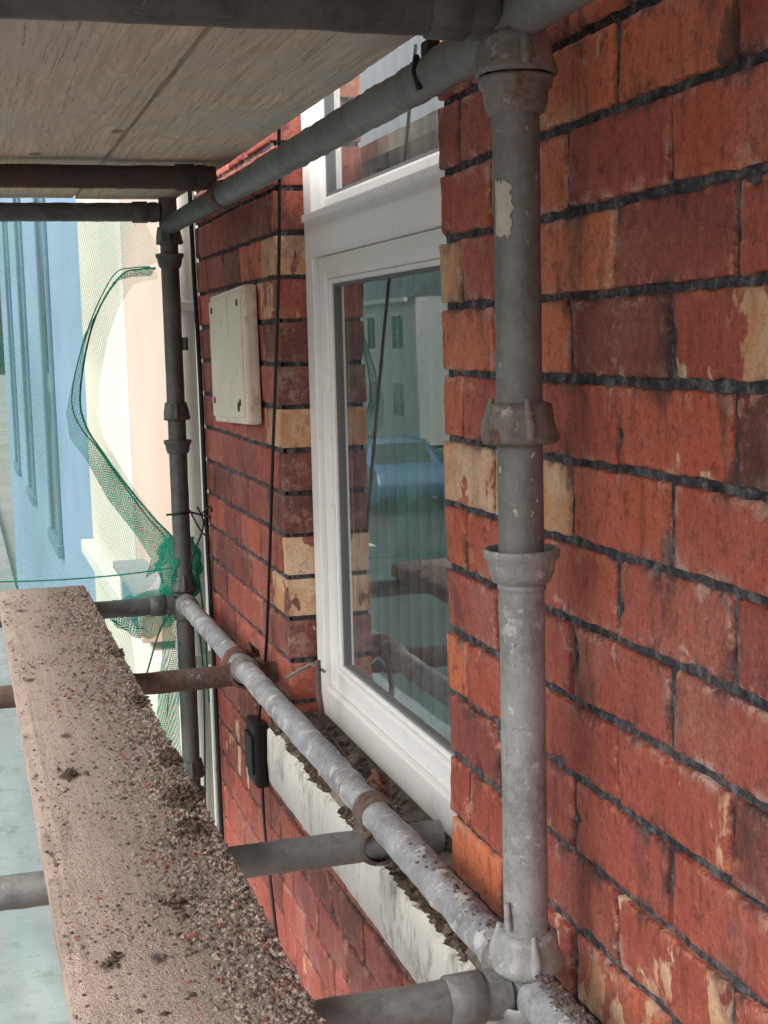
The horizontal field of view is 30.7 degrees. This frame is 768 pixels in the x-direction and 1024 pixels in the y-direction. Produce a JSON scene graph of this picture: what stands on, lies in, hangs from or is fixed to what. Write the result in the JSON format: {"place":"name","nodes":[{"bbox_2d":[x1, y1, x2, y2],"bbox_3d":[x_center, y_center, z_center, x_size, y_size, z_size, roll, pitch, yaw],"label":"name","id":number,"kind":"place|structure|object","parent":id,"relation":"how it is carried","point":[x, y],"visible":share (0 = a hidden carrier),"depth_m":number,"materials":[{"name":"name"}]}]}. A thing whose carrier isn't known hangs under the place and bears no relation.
{"place":"outdoors","nodes":[
{"label":"outdoors","id":0,"kind":"place"},
{"bbox_2d":[0,292,4,374],"label":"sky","id":1,"kind":"structure","parent":0,"point":[1,328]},
{"bbox_2d":[0,375,18,588],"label":"ground","id":2,"kind":"structure","parent":0,"point":[6,517],"depth_m":35.49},
{"bbox_2d":[0,196,95,601],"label":"blue house","id":3,"kind":"structure","parent":2,"relation":"on","point":[41,289],"depth_m":10.63,"materials":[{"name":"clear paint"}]},
{"bbox_2d":[0,527,69,1023],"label":"pavement","id":4,"kind":"structure","parent":0,"point":[28,994],"depth_m":8.90,"materials":[{"name":"grey concrete"}]},
{"bbox_2d":[76,191,219,830],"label":"walls","id":5,"kind":"structure","parent":4,"relation":"on","point":[126,396],"depth_m":5.62,"materials":[{"name":"beige paint"}]},
{"bbox_2d":[113,559,174,642],"bbox_3d":[-0.888,0.323,5.159,0.134,0.190,0.750,-4,7,-17],"label":"porch canopy","id":6,"kind":"object","parent":5,"relation":"attached to","point":[154,580],"visible":0.34,"depth_m":4.93,"materials":[{"name":"white"}]},
{"bbox_2d":[176,192,214,823],"bbox_3d":[-0.531,0.023,3.976,0.064,6.200,0.060,-4,7,-17],"label":"downpipe","id":7,"kind":"object","parent":5,"relation":"attached to","point":[190,388],"visible":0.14,"depth_m":3.93,"materials":[{"name":"plastic"}]},
{"bbox_2d":[155,197,205,800],"bbox_3d":[-0.549,0.231,3.846,0.076,5.780,0.077,-4,7,-17],"label":"scaffold standard","id":8,"kind":"object","parent":4,"relation":"on","point":[169,257],"visible":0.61,"depth_m":3.78,"materials":[{"name":"grey metal"}]},
{"bbox_2d":[0,201,159,222],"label":"scaffold transom","id":9,"kind":"object","parent":8,"relation":"attached to","point":[139,212],"visible":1,"depth_m":3.64,"materials":[{"name":"grey metal"}]},
{"bbox_2d":[0,595,176,627],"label":"scaffold transom","id":10,"kind":"object","parent":8,"relation":"attached to","point":[158,605],"visible":0.58,"depth_m":3.79,"materials":[{"name":"grey metal"}]},
{"bbox_2d":[0,585,325,1023],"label":"scaffold board","id":11,"kind":"object","parent":10,"relation":"on","point":[157,913],"visible":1,"depth_m":1.77,"materials":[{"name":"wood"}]},
{"bbox_2d":[0,221,209,1023],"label":"debris netting","id":12,"kind":"object","parent":8,"relation":"attached to","point":[163,546],"visible":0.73,"depth_m":3.85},
{"bbox_2d":[166,506,212,572],"bbox_3d":[-0.515,0.074,3.794,0.142,0.184,0.058,3,8,29],"label":"wire tie","id":13,"kind":"object","parent":8,"relation":"attached to","point":[202,515],"visible":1,"depth_m":3.79,"materials":[{"name":"black metal"}]},
{"bbox_2d":[196,0,767,1023],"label":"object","id":14,"kind":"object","parent":4,"relation":"on","point":[752,174],"visible":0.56,"depth_m":1.45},
{"bbox_2d":[386,36,447,733],"bbox_3d":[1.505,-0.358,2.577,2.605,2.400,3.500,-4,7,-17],"label":"curtain","id":15,"kind":"object","parent":14,"relation":"attached to","point":[440,443],"depth_m":2.82,"materials":[{"name":"white fabric"}]},
{"bbox_2d":[193,0,767,1023],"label":"wall bricks","id":16,"kind":"object","parent":14,"relation":"attached to","point":[721,124],"depth_m":1.46,"materials":[{"name":"red brick"}]},
{"bbox_2d":[187,191,223,838],"bbox_3d":[-0.477,0.288,3.855,0.014,3.300,0.152,-4,7,-17],"label":"electric cable","id":17,"kind":"object","parent":16,"relation":"attached to","point":[205,500],"visible":0.59,"depth_m":3.81,"materials":[{"name":"plastic"}]},
{"bbox_2d":[209,284,261,424],"bbox_3d":[-0.351,-0.360,3.255,0.041,0.318,0.419,-4,7,-17],"label":"junction box","id":18,"kind":"object","parent":16,"relation":"attached to","point":[233,320],"visible":1,"depth_m":3.12,"materials":[{"name":"beige plastic"}]},
{"bbox_2d":[244,714,268,787],"bbox_3d":[-0.297,0.555,3.252,0.038,0.150,0.110,-4,7,-17],"label":"plastic cable connector","id":19,"kind":"object","parent":16,"relation":"attached to","point":[255,737],"visible":0.98,"depth_m":3.21,"materials":[{"name":"black plastic"}]},
{"bbox_2d":[258,128,280,720],"bbox_3d":[-0.238,-0.166,2.917,0.019,1.482,0.527,-3,7,-14],"label":"electric cable","id":20,"kind":"object","parent":16,"relation":"attached to","point":[274,403],"visible":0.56,"depth_m":2.88,"materials":[{"name":"black rubber"}]},
{"bbox_2d":[261,788,278,937],"bbox_3d":[-0.246,1.079,3.208,0.014,0.881,0.207,-4,7,-17],"label":"electric cable","id":21,"kind":"object","parent":16,"relation":"attached to","point":[269,876],"visible":0.56,"depth_m":3.19,"materials":[{"name":"black rubber"}]},
{"bbox_2d":[301,95,456,837],"bbox_3d":[0.014,-0.429,2.416,0.080,1.825,1.016,-4,7,-17],"label":"window frame","id":22,"kind":"object","parent":16,"relation":"attached to","point":[383,225],"visible":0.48,"depth_m":2.67,"materials":[{"name":"white plastic"}]},
{"bbox_2d":[285,660,357,771],"bbox_3d":[-0.081,0.394,2.653,0.083,0.157,0.603,-4,7,-17],"label":"rusty wall bracket","id":23,"kind":"object","parent":22,"relation":"attached to","point":[324,725],"visible":0.79,"depth_m":2.81,"materials":[{"name":"brown metal"}]},
{"bbox_2d":[329,67,391,697],"bbox_3d":[0.017,-0.442,2.415,0.002,1.620,0.836,-4,7,-17],"label":"window glass","id":24,"kind":"object","parent":22,"relation":"in","point":[367,650],"visible":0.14,"depth_m":2.69,"materials":[{"name":"clear glass"}]},
{"bbox_2d":[267,710,497,1023],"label":"window sill","id":25,"kind":"structure","parent":16,"relation":"attached to","point":[425,942],"depth_m":2.30,"materials":[{"name":"white stone"}]},
{"bbox_2d":[473,0,563,1023],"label":"scaffold standard","id":26,"kind":"object","parent":4,"relation":"on","point":[514,72],"visible":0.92,"depth_m":1.46,"materials":[{"name":"metal"}]},
{"bbox_2d":[75,27,414,198],"bbox_3d":[-0.159,-0.649,1.996,0.266,0.039,3.633,-4,7,-17],"label":"scaffold board","id":27,"kind":"object","parent":26,"relation":"attached to","point":[220,98],"visible":0.64,"depth_m":2.17,"materials":[{"name":"brown wood"}]},
{"bbox_2d":[0,0,500,41],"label":"scaffold transom","id":28,"kind":"object","parent":26,"relation":"attached to","point":[459,20],"visible":1,"depth_m":1.34,"materials":[{"name":"grey metal"}]},
{"bbox_2d":[161,0,596,233],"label":"scaffold ledger","id":29,"kind":"object","parent":26,"relation":"attached to","point":[437,68],"visible":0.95,"depth_m":1.85,"materials":[{"name":"grey metal"}]},
{"bbox_2d":[0,163,216,190],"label":"scaffold transom","id":30,"kind":"object","parent":29,"relation":"attached to","point":[184,177],"visible":0.96,"depth_m":2.91,"materials":[{"name":"grey metal"}]},
{"bbox_2d":[0,19,204,197],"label":"scaffold board","id":31,"kind":"object","parent":30,"relation":"on","point":[76,92],"visible":0.76,"depth_m":2.07,"materials":[{"name":"brown wood"}]},
{"bbox_2d":[175,594,597,1023],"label":"scaffold ledger","id":32,"kind":"object","parent":26,"relation":"attached to","point":[448,894],"visible":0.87,"depth_m":2.01,"materials":[{"name":"metal"}]},
{"bbox_2d":[0,657,278,708],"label":"scaffold transom","id":33,"kind":"object","parent":32,"relation":"attached to","point":[178,680],"visible":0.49,"depth_m":3.03,"materials":[{"name":"grey metal"}]},
{"bbox_2d":[0,817,444,910],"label":"scaffold transom","id":34,"kind":"object","parent":32,"relation":"attached to","point":[355,845],"visible":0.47,"depth_m":2.06,"materials":[{"name":"grey metal"}]},
{"bbox_2d":[312,967,514,1023],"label":"scaffold transom","id":35,"kind":"object","parent":26,"relation":"attached to","point":[481,996],"visible":0.81,"depth_m":1.49,"materials":[{"name":"grey metal"}]},
{"bbox_2d":[368,36,454,736],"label":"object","id":36,"kind":"object","parent":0,"point":[398,367],"depth_m":2.58,"materials":[{"name":"clear glass"}]}
]}

